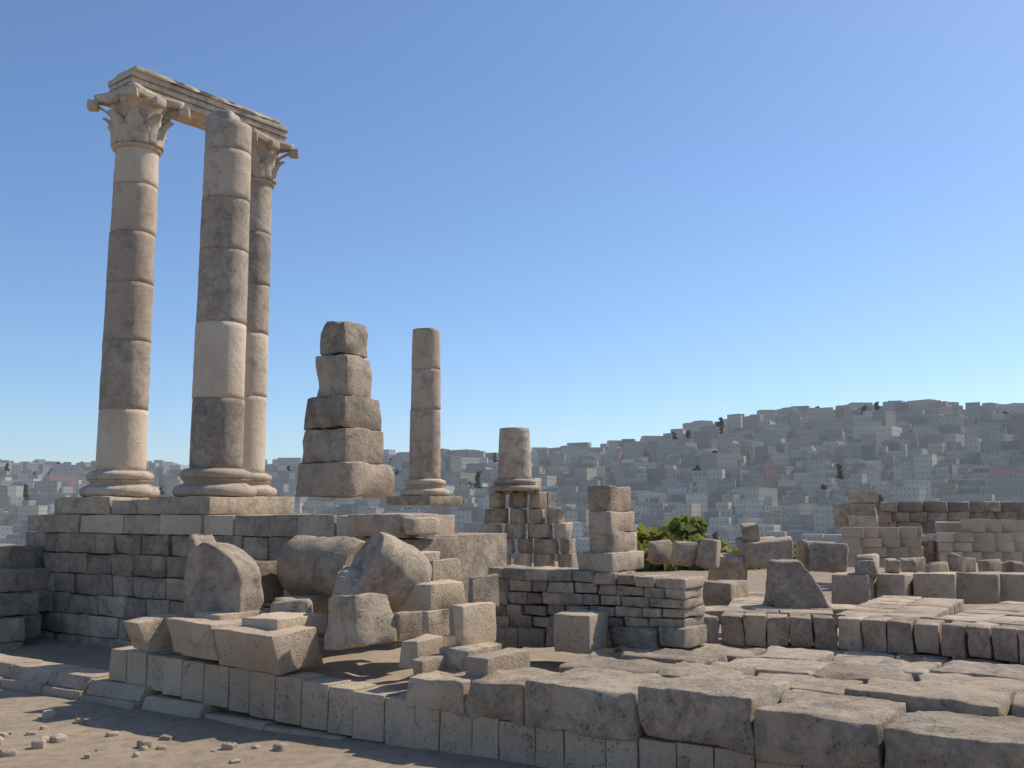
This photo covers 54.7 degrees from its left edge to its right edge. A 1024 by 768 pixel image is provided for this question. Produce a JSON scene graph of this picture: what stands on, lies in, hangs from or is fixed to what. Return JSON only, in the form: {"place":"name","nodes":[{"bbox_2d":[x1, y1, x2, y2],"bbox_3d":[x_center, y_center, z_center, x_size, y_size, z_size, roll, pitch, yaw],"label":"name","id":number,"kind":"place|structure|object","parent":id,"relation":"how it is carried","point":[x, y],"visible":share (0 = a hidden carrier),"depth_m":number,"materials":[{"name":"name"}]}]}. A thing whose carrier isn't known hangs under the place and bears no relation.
{"place":"outdoors","nodes":[
{"label":"outdoors","id":0,"kind":"place"},
{"bbox_2d":[223,641,565,710],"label":"terrace earth","id":1,"kind":"structure","parent":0,"point":[378,666],"depth_m":17.20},
{"bbox_2d":[0,532,621,763],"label":"fallen blocks","id":2,"kind":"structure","parent":1,"relation":"on","point":[378,588],"depth_m":16.90,"materials":[{"name":"stone"}]},
{"bbox_2d":[0,561,1012,767],"bbox_3d":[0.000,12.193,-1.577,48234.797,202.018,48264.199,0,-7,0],"label":"ground","id":3,"kind":"structure","parent":0,"point":[194,742],"depth_m":14.88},
{"bbox_2d":[0,321,506,650],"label":"temple podium","id":4,"kind":"object","parent":3,"relation":"on","point":[92,580],"visible":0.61,"depth_m":23.38,"materials":[{"name":"stone"}]},
{"bbox_2d":[57,496,461,514],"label":"column plinths","id":5,"kind":"object","parent":4,"relation":"on","point":[254,505],"depth_m":24.60,"materials":[{"name":"stone"}]},
{"bbox_2d":[79,65,539,497],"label":"columns","id":6,"kind":"structure","parent":5,"relation":"on","point":[244,147],"depth_m":26.70,"materials":[{"name":"stone"}]},
{"bbox_2d":[0,643,1023,767],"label":"stone foundation wall","id":7,"kind":"structure","parent":3,"relation":"on","point":[706,705],"depth_m":13.22,"materials":[{"name":"stone"}]},
{"bbox_2d":[0,399,1023,563],"bbox_3d":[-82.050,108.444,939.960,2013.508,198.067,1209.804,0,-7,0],"label":"city buildings","id":8,"kind":"structure","parent":3,"relation":"on","point":[769,472],"depth_m":728.12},
{"bbox_2d":[347,478,1023,666],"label":"ruined stone walls","id":9,"kind":"structure","parent":3,"relation":"on","point":[915,604],"depth_m":22.14,"materials":[{"name":"stone"}]},
{"bbox_3d":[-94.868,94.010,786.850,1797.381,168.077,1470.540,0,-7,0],"label":"tree trunks","id":10,"kind":"structure","parent":3,"relation":"on","visible":0},
{"bbox_2d":[4,401,1007,554],"bbox_3d":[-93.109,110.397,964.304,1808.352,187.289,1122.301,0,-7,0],"label":"trees","id":11,"kind":"object","parent":10,"relation":"on","point":[674,434],"visible":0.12,"depth_m":836.52,"materials":[{"name":"green plant"}]},
{"bbox_2d":[632,513,795,571],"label":"bushes","id":12,"kind":"object","parent":10,"relation":"attached to","point":[685,527],"visible":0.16,"depth_m":60.56,"materials":[{"name":"green plant"}]},
{"bbox_2d":[0,0,1023,464],"label":"sky","id":13,"kind":"structure","parent":0,"point":[611,219],"materials":[{"name":"blue"}]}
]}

